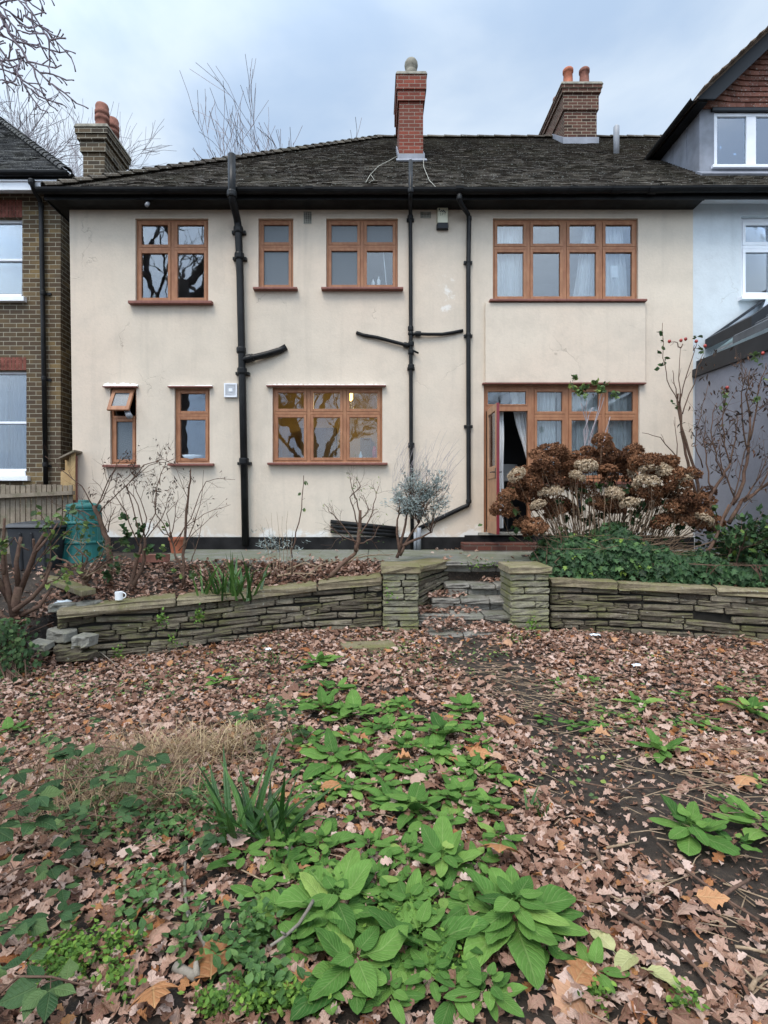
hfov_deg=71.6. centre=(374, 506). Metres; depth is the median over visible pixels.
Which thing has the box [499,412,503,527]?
curtain
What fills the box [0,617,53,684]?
ivy
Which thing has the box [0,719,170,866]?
dead stems
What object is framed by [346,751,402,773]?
foxglove plant
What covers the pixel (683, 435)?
tall rose
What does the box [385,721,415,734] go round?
foxglove plant
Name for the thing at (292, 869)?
foxglove plant
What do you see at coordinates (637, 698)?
foxglove plant
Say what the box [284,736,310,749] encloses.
foxglove plant
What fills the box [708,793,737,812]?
foxglove plant
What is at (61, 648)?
loose stone
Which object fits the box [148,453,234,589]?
whip shrub
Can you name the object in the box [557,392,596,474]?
curtain
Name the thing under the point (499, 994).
foxglove plant
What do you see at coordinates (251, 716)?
bramble
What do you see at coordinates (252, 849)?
foxglove plant
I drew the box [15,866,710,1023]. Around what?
ground cover
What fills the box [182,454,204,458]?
basin
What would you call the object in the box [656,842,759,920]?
stick
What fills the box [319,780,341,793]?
sycamore leaf
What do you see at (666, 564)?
ivy
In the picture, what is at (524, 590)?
stone pier
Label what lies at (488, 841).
foxglove plant
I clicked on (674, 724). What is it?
foxglove plant
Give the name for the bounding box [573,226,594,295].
curtain
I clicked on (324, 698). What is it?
foxglove plant
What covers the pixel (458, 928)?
foxglove plant
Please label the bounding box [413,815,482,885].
foxglove plant
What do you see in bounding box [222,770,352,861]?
iris clump
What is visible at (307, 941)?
foxglove plant
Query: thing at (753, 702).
foxglove plant
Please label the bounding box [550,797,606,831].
stick
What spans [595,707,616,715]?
foxglove plant
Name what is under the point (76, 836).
bramble
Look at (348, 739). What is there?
foxglove plant
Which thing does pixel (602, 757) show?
seedling leaves
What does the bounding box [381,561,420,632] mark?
stone pier
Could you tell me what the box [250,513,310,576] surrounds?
dry plant
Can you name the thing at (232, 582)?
iris clump
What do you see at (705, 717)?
foxglove plant
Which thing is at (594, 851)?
stick
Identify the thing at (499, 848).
sycamore leaf
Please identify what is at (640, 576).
bed leaves
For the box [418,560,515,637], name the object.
garden steps
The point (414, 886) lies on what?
foxglove plant
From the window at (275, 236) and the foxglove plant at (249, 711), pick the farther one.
the window at (275, 236)
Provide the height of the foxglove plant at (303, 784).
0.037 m
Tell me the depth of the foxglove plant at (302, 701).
3.67 m
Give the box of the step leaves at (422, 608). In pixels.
[178,547,519,632]
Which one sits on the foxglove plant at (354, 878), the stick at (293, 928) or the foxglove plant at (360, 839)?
the stick at (293, 928)
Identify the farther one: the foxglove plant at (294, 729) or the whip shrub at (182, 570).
the whip shrub at (182, 570)
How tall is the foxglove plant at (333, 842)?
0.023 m
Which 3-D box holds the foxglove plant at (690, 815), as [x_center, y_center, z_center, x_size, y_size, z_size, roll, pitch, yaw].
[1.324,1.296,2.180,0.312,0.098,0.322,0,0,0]
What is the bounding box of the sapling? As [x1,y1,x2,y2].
[291,475,307,574]
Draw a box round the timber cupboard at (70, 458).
[59,450,81,502]
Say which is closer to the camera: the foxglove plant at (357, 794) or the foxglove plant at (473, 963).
the foxglove plant at (473, 963)
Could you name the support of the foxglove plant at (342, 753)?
on the ground at (724, 870)
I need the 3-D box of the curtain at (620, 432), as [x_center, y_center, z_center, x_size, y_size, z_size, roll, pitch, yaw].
[4.065,-0.775,8.823,0.595,2.393,0.062,0,0,0]
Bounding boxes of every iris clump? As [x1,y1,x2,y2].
[187,733,324,847]
[188,552,274,601]
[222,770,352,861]
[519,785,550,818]
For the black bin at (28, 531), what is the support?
on the patio at (470, 576)
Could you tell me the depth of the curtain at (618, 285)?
8.81 m
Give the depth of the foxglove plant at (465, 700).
3.55 m
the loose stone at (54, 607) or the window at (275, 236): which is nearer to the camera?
the loose stone at (54, 607)
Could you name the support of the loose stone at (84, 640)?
on the loose stone at (61, 648)
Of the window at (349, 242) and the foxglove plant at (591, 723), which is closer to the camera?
the foxglove plant at (591, 723)
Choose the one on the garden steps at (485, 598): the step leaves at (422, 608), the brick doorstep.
the step leaves at (422, 608)
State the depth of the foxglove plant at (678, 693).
3.94 m
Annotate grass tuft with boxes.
[0,740,325,838]
[11,706,333,781]
[178,714,292,755]
[265,651,279,665]
[302,778,343,803]
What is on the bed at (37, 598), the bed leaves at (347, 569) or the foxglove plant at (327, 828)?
the bed leaves at (347, 569)
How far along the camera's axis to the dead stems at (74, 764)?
2.71 m
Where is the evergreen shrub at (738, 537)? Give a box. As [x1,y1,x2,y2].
[698,503,767,566]
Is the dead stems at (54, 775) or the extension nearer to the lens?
the dead stems at (54, 775)
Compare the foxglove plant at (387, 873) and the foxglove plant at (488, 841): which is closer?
the foxglove plant at (387, 873)
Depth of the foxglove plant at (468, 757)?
2.87 m
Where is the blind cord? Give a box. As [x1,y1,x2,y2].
[383,253,386,284]
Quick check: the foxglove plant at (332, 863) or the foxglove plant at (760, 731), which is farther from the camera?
the foxglove plant at (760, 731)
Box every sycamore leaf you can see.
[128,980,178,1009]
[188,939,228,978]
[283,963,312,989]
[298,693,314,695]
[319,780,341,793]
[395,749,410,758]
[445,754,458,761]
[468,746,490,758]
[480,843,522,855]
[496,715,516,724]
[566,958,600,985]
[697,886,729,909]
[733,775,758,788]
[746,642,764,646]
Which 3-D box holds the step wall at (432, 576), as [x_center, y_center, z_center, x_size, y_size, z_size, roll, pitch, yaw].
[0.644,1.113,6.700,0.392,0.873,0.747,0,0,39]
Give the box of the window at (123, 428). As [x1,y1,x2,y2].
[102,383,139,467]
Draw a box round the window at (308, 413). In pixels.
[266,384,387,464]
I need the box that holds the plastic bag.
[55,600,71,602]
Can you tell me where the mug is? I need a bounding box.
[115,591,125,600]
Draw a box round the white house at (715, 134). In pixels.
[587,26,767,548]
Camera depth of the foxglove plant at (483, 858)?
2.02 m
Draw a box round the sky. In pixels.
[0,0,767,258]
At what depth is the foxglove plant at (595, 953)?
1.57 m
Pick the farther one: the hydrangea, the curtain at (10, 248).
the curtain at (10, 248)
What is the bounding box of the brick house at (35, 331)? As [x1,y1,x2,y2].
[0,117,75,521]
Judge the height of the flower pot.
0.235 m
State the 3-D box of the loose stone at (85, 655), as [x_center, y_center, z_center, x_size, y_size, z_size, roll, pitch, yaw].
[-2.915,1.458,5.223,0.303,0.082,0.221,0,0,0]
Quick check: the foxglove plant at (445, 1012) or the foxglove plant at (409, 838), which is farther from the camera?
the foxglove plant at (409, 838)
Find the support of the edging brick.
on the bed at (37, 598)
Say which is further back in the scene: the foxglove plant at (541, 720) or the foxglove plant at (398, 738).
the foxglove plant at (541, 720)
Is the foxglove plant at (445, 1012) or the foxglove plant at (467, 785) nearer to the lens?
the foxglove plant at (445, 1012)
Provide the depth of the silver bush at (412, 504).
6.73 m
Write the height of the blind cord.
0.574 m
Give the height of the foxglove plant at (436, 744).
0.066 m
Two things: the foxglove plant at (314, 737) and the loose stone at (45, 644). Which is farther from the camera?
the loose stone at (45, 644)
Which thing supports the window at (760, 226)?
in the white house at (715, 134)
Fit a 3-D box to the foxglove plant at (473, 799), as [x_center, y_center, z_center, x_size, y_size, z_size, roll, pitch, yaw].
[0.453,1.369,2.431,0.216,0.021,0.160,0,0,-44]
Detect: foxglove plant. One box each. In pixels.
[0,717,32,733]
[204,675,238,685]
[206,838,267,869]
[230,875,286,918]
[235,706,260,725]
[240,883,326,954]
[260,828,314,872]
[261,801,303,827]
[261,802,301,837]
[265,761,286,772]
[269,850,306,873]
[271,859,303,881]
[274,848,392,938]
[274,858,323,884]
[276,933,321,969]
[278,913,361,970]
[282,697,315,706]
[282,726,324,743]
[282,813,322,833]
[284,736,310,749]
[287,725,312,734]
[288,817,355,860]
[289,756,313,774]
[290,909,408,1021]
[294,768,328,790]
[296,782,321,798]
[297,651,343,668]
[298,686,339,710]
[299,728,368,780]
[301,734,323,749]
[301,829,339,864]
[304,791,319,805]
[307,846,339,865]
[308,781,333,800]
[314,854,336,872]
[315,677,356,696]
[318,770,357,788]
[321,689,375,720]
[324,991,344,1014]
[325,778,353,801]
[331,775,372,799]
[332,724,373,741]
[342,729,380,743]
[342,802,374,822]
[345,826,398,859]
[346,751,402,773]
[349,849,398,903]
[352,965,424,1023]
[353,904,425,968]
[358,770,402,788]
[360,876,402,909]
[361,713,398,735]
[363,883,373,898]
[364,738,389,750]
[364,779,425,809]
[367,782,445,829]
[368,899,489,999]
[370,757,407,772]
[370,944,425,1005]
[371,700,403,711]
[373,868,446,929]
[374,840,398,850]
[376,870,401,887]
[378,830,422,868]
[382,695,414,712]
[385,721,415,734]
[386,731,416,748]
[388,755,406,763]
[390,735,420,753]
[392,845,428,880]
[394,759,436,784]
[397,709,427,726]
[397,724,416,731]
[400,938,464,1006]
[408,804,437,824]
[408,806,468,831]
[411,733,463,765]
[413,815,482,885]
[416,712,472,747]
[423,876,475,926]
[426,788,460,808]
[429,968,487,1023]
[438,742,460,757]
[440,774,492,814]
[441,922,482,972]
[442,693,481,719]
[443,754,466,772]
[443,962,527,1021]
[446,754,496,781]
[447,864,588,989]
[447,882,488,918]
[452,787,512,820]
[455,841,499,876]
[458,796,501,816]
[459,881,480,900]
[461,712,493,728]
[461,861,488,880]
[464,732,498,754]
[465,748,491,764]
[471,863,488,896]
[477,821,525,857]
[478,832,495,857]
[480,763,523,793]
[534,713,552,722]
[543,933,567,964]
[547,676,563,685]
[558,720,585,729]
[566,937,629,998]
[577,674,599,682]
[577,720,609,731]
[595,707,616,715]
[612,690,664,710]
[620,713,643,721]
[626,727,689,762]
[649,793,739,855]
[664,718,683,725]
[669,690,691,697]
[684,719,726,731]
[694,714,719,720]
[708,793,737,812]
[709,792,767,839]
[714,685,733,692]
[715,830,761,852]
[716,696,767,718]
[738,725,766,734]
[742,772,767,788]
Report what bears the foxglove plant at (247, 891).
on the ground at (724, 870)
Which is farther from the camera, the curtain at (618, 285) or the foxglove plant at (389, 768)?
the curtain at (618, 285)
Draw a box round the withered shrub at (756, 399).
[677,347,767,551]
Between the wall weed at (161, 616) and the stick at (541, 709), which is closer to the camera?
the stick at (541, 709)
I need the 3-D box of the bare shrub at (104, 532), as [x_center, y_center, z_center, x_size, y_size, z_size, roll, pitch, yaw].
[-2.950,0.029,6.099,1.682,1.760,0.479,0,0,-4]
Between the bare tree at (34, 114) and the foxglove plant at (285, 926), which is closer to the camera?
the foxglove plant at (285, 926)
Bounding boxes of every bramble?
[0,717,102,765]
[0,743,170,785]
[0,762,161,806]
[0,785,63,842]
[0,838,87,901]
[0,900,83,945]
[0,945,87,1022]
[1,798,112,858]
[54,799,141,831]
[73,860,146,882]
[88,760,203,807]
[176,822,227,861]
[228,706,289,779]
[266,694,310,750]
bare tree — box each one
[0,52,82,257]
[0,75,171,253]
[179,55,361,159]
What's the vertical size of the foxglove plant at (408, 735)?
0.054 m
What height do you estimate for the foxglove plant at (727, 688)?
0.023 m
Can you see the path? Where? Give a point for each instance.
(324, 555)
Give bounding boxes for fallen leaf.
[590,929,615,953]
[614,949,638,971]
[641,965,681,992]
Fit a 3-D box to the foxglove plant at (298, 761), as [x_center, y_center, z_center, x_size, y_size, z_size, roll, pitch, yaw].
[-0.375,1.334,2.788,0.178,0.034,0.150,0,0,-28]
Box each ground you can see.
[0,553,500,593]
[0,604,767,1023]
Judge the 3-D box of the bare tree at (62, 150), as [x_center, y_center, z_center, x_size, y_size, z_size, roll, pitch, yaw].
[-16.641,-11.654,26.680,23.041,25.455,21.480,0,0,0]
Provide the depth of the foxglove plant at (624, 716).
3.43 m
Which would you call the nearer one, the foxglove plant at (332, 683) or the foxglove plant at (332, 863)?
the foxglove plant at (332, 863)
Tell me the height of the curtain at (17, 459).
1.830 m
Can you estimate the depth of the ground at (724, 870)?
2.46 m
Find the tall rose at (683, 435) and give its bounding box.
[645,323,716,495]
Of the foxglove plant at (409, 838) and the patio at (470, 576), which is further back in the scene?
the patio at (470, 576)
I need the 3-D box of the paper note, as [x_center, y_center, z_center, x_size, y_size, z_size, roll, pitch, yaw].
[3.952,-3.883,8.795,0.130,0.191,0.010,0,0,0]
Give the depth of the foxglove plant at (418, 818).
2.32 m
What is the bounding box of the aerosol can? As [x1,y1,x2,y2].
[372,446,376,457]
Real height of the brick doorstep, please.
0.222 m
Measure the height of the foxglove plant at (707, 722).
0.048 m
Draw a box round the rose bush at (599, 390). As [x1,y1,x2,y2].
[568,374,619,514]
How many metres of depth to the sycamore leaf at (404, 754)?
2.91 m
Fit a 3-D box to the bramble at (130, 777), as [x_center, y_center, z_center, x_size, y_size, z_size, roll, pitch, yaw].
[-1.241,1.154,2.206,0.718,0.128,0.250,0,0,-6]
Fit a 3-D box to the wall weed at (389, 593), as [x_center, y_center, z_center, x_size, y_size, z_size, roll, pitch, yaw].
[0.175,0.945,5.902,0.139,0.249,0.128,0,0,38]
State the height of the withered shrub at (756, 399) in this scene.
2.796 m
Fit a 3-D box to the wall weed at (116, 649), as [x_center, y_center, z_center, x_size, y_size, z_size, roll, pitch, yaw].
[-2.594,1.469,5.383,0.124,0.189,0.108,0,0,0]
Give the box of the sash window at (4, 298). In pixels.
[0,220,26,302]
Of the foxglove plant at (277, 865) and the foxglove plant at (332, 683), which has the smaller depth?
the foxglove plant at (277, 865)
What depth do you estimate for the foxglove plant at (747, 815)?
2.28 m
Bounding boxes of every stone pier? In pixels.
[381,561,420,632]
[498,561,551,632]
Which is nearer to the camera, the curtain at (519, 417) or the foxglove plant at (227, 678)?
the foxglove plant at (227, 678)
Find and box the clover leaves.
[23,726,319,1012]
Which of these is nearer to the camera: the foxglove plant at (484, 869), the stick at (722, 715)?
the foxglove plant at (484, 869)
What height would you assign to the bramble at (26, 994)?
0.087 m
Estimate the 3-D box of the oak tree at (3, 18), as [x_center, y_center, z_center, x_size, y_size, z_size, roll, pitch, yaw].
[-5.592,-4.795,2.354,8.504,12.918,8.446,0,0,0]
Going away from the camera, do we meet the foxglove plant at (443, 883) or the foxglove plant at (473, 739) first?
the foxglove plant at (443, 883)
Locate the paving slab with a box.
[340,640,395,651]
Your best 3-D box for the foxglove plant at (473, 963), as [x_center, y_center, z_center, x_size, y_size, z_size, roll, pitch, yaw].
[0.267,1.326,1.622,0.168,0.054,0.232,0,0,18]
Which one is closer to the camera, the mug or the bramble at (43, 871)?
the bramble at (43, 871)
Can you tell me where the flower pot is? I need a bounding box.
[168,537,183,552]
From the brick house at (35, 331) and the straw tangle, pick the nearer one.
the straw tangle
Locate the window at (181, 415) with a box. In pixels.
[167,385,214,465]
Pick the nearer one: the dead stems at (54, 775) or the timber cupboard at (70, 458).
the dead stems at (54, 775)
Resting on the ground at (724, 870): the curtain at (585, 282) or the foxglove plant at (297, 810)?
the foxglove plant at (297, 810)
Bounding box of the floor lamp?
[500,464,517,530]
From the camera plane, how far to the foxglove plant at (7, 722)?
3.56 m
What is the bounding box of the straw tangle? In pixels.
[277,553,393,578]
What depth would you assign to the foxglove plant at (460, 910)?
1.76 m
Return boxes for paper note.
[610,266,617,277]
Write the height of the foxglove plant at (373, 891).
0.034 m
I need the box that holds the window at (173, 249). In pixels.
[128,220,212,305]
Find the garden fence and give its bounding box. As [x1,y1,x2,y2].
[0,484,74,553]
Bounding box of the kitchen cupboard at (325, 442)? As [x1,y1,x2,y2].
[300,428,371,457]
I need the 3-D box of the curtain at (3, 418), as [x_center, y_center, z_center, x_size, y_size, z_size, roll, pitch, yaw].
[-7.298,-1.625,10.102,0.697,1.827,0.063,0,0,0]
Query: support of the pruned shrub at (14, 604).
on the bed at (37, 598)
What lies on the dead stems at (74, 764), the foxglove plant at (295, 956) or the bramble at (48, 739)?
the bramble at (48, 739)
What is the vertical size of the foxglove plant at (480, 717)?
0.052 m
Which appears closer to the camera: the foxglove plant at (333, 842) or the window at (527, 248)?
the foxglove plant at (333, 842)
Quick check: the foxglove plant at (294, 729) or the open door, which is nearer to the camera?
the foxglove plant at (294, 729)
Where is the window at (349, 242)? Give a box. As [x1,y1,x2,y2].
[321,220,402,290]
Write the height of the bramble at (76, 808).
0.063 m
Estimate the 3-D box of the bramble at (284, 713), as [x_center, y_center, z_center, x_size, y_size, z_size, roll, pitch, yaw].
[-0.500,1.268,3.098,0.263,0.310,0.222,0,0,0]
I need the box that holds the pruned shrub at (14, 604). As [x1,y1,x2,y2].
[0,503,95,655]
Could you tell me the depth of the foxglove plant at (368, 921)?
1.70 m
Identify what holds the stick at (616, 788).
on the ground at (724, 870)
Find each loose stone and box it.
[28,638,54,650]
[46,626,77,642]
[47,602,75,612]
[53,643,85,655]
[56,649,98,661]
[71,632,98,649]
[76,600,102,605]
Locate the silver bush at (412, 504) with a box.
[381,434,464,557]
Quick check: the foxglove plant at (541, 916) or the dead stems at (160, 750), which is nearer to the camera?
the foxglove plant at (541, 916)
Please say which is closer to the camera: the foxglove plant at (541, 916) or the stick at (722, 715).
the foxglove plant at (541, 916)
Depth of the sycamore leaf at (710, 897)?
1.83 m
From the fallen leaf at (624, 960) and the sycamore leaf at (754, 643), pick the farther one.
the sycamore leaf at (754, 643)
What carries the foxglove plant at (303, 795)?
on the ground at (724, 870)
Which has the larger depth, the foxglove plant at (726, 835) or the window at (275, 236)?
the window at (275, 236)
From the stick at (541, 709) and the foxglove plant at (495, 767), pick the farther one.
the stick at (541, 709)
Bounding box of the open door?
[487,403,501,534]
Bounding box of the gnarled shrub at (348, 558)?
[318,460,392,577]
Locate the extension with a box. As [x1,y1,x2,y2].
[692,298,767,559]
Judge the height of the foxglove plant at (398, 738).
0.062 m
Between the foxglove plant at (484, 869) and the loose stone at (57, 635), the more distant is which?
the loose stone at (57, 635)
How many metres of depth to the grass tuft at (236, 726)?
3.18 m
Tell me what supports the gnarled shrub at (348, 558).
on the bed at (37, 598)
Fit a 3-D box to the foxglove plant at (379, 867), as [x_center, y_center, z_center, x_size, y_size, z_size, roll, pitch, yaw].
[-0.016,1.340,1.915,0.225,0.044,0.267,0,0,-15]
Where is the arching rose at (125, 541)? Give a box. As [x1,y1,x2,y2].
[85,436,195,592]
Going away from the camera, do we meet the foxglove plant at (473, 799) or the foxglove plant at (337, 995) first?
the foxglove plant at (337, 995)
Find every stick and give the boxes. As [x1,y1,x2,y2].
[23,650,116,663]
[166,958,195,989]
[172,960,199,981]
[183,861,205,947]
[270,899,314,946]
[523,704,560,717]
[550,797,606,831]
[574,780,657,789]
[589,848,607,869]
[601,901,723,1003]
[606,836,639,848]
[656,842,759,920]
[694,712,763,721]
[721,876,753,895]
[734,945,767,953]
[744,968,767,991]
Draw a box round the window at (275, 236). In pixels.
[253,220,297,290]
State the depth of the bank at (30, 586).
5.96 m
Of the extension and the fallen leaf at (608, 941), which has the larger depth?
the extension
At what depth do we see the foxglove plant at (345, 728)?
3.18 m
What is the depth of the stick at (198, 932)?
1.80 m
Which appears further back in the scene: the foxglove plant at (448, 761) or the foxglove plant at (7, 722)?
the foxglove plant at (7, 722)
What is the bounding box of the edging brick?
[135,554,169,562]
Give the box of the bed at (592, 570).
[521,555,721,581]
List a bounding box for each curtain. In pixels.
[0,225,21,292]
[0,375,7,468]
[9,375,25,468]
[497,227,521,295]
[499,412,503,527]
[510,392,525,456]
[537,392,555,462]
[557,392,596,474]
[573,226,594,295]
[606,227,626,295]
[608,392,631,474]
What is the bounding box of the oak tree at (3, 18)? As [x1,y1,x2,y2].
[0,0,88,112]
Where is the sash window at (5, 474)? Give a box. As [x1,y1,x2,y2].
[0,372,30,480]
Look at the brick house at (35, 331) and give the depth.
9.80 m
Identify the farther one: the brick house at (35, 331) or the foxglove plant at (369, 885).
the brick house at (35, 331)
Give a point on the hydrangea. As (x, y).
(689, 509)
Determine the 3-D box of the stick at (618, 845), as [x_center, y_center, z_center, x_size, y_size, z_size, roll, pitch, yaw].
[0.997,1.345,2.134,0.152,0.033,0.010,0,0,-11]
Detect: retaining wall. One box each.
[57,572,381,662]
[546,575,767,640]
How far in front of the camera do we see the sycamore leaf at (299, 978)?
1.52 m
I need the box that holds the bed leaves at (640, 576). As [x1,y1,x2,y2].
[523,554,767,586]
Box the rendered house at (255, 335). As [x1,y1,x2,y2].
[35,57,711,552]
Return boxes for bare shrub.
[37,442,192,585]
[52,525,124,585]
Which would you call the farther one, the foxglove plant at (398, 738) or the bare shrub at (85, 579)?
the bare shrub at (85, 579)
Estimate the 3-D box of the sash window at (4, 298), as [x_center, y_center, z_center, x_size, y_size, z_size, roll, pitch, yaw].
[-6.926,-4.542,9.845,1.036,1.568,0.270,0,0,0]
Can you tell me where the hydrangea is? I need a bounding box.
[478,431,752,566]
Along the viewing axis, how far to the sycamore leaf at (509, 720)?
3.30 m
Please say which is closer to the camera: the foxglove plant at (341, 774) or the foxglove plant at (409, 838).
the foxglove plant at (409, 838)
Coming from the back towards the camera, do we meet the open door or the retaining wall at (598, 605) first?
the open door
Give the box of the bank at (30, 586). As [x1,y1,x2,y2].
[0,569,69,661]
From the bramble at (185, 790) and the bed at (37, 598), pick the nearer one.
the bramble at (185, 790)
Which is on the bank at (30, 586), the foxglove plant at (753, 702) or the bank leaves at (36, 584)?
the bank leaves at (36, 584)
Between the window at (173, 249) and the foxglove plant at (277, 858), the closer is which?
the foxglove plant at (277, 858)
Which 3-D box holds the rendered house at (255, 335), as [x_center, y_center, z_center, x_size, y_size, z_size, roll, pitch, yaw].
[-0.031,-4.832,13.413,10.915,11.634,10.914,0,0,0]
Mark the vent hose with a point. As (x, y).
(128, 414)
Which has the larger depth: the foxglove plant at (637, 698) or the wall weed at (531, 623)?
the wall weed at (531, 623)
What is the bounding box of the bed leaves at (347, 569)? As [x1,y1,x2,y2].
[7,554,383,622]
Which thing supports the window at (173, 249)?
in the rendered house at (255, 335)
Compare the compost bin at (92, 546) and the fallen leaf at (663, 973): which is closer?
the fallen leaf at (663, 973)
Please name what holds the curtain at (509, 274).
hanging from the rendered house at (255, 335)
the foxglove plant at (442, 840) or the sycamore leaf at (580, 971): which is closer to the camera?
the sycamore leaf at (580, 971)
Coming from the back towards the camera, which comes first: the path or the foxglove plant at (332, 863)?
the path
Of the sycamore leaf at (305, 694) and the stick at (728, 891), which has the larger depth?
the sycamore leaf at (305, 694)
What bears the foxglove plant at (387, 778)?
on the ground at (724, 870)
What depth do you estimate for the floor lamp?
9.44 m
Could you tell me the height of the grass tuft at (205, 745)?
0.459 m
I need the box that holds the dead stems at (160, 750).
[21,698,277,810]
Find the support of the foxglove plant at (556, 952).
on the ground at (724, 870)
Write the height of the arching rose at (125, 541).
1.783 m
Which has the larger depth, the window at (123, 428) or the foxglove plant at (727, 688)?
the window at (123, 428)
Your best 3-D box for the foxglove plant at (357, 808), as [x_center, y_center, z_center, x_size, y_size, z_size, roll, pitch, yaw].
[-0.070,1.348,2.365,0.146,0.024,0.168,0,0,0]
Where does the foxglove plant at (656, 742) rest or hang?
on the ground at (724, 870)
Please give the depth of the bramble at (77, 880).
1.95 m
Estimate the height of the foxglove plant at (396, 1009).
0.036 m
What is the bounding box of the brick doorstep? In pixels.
[461,542,536,550]
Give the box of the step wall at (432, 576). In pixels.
[409,558,450,608]
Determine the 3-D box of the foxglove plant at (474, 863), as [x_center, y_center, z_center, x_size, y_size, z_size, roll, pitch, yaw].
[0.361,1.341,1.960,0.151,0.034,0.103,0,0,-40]
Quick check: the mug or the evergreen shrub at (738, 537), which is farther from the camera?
the evergreen shrub at (738, 537)
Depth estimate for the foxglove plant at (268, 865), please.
2.12 m
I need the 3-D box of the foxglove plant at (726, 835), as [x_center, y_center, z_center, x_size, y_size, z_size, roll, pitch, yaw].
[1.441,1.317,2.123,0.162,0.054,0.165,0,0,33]
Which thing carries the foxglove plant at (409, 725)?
on the ground at (724, 870)
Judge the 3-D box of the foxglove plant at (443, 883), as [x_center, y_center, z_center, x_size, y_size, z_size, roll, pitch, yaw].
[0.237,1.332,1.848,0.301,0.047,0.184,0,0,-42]
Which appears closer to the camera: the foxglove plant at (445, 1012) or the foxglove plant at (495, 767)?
the foxglove plant at (445, 1012)
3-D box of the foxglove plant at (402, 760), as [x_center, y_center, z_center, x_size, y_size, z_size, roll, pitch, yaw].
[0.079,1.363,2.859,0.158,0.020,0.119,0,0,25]
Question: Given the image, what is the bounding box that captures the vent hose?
[124,410,132,418]
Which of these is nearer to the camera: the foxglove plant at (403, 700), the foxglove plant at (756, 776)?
the foxglove plant at (756, 776)
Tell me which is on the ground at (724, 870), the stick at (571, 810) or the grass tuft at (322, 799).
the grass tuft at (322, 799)
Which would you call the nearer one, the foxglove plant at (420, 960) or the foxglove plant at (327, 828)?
the foxglove plant at (420, 960)
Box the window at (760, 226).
[738,219,767,301]
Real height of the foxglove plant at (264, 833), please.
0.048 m
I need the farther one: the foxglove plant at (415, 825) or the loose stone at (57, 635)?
the loose stone at (57, 635)
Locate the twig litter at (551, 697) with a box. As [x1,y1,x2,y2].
[1,641,767,1023]
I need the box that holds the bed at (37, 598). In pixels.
[0,562,380,624]
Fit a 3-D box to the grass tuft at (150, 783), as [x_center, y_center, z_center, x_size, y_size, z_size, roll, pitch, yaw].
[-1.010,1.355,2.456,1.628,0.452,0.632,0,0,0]
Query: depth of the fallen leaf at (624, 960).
1.57 m
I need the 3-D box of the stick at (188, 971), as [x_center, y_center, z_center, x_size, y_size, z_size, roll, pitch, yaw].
[-0.544,1.346,1.550,0.098,0.047,0.037,0,0,27]
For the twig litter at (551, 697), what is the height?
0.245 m
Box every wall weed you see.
[111,644,124,658]
[156,607,169,631]
[168,629,182,646]
[190,603,204,628]
[383,586,397,602]
[461,559,508,568]
[524,616,540,630]
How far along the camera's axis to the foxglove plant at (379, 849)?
2.12 m
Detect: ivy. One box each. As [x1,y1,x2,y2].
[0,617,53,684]
[528,521,767,587]
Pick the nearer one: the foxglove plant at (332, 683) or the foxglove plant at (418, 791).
the foxglove plant at (418, 791)
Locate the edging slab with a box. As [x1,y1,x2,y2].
[40,575,95,596]
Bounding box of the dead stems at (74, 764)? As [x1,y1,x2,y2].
[1,692,207,816]
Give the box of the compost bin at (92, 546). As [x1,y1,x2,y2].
[62,500,106,562]
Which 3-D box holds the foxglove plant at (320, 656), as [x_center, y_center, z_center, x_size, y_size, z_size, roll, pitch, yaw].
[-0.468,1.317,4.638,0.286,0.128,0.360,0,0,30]
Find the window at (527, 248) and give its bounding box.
[489,220,646,302]
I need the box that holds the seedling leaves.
[0,632,766,804]
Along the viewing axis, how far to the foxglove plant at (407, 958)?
1.54 m
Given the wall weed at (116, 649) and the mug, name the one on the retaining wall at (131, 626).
the mug
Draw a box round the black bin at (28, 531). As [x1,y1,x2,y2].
[6,520,66,570]
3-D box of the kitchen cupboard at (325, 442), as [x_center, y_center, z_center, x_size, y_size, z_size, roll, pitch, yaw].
[-0.748,-0.616,11.240,2.244,2.100,0.680,0,0,0]
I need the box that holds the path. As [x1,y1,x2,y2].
[152,549,730,567]
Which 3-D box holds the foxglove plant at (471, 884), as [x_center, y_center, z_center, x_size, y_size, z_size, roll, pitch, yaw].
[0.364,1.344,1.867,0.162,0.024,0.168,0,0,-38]
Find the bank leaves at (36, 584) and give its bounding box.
[0,563,101,661]
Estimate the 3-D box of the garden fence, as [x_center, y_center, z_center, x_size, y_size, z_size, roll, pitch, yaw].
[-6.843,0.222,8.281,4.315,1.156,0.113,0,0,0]
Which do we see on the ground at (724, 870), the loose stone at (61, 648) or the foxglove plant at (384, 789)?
the foxglove plant at (384, 789)
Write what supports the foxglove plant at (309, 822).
on the ground at (724, 870)

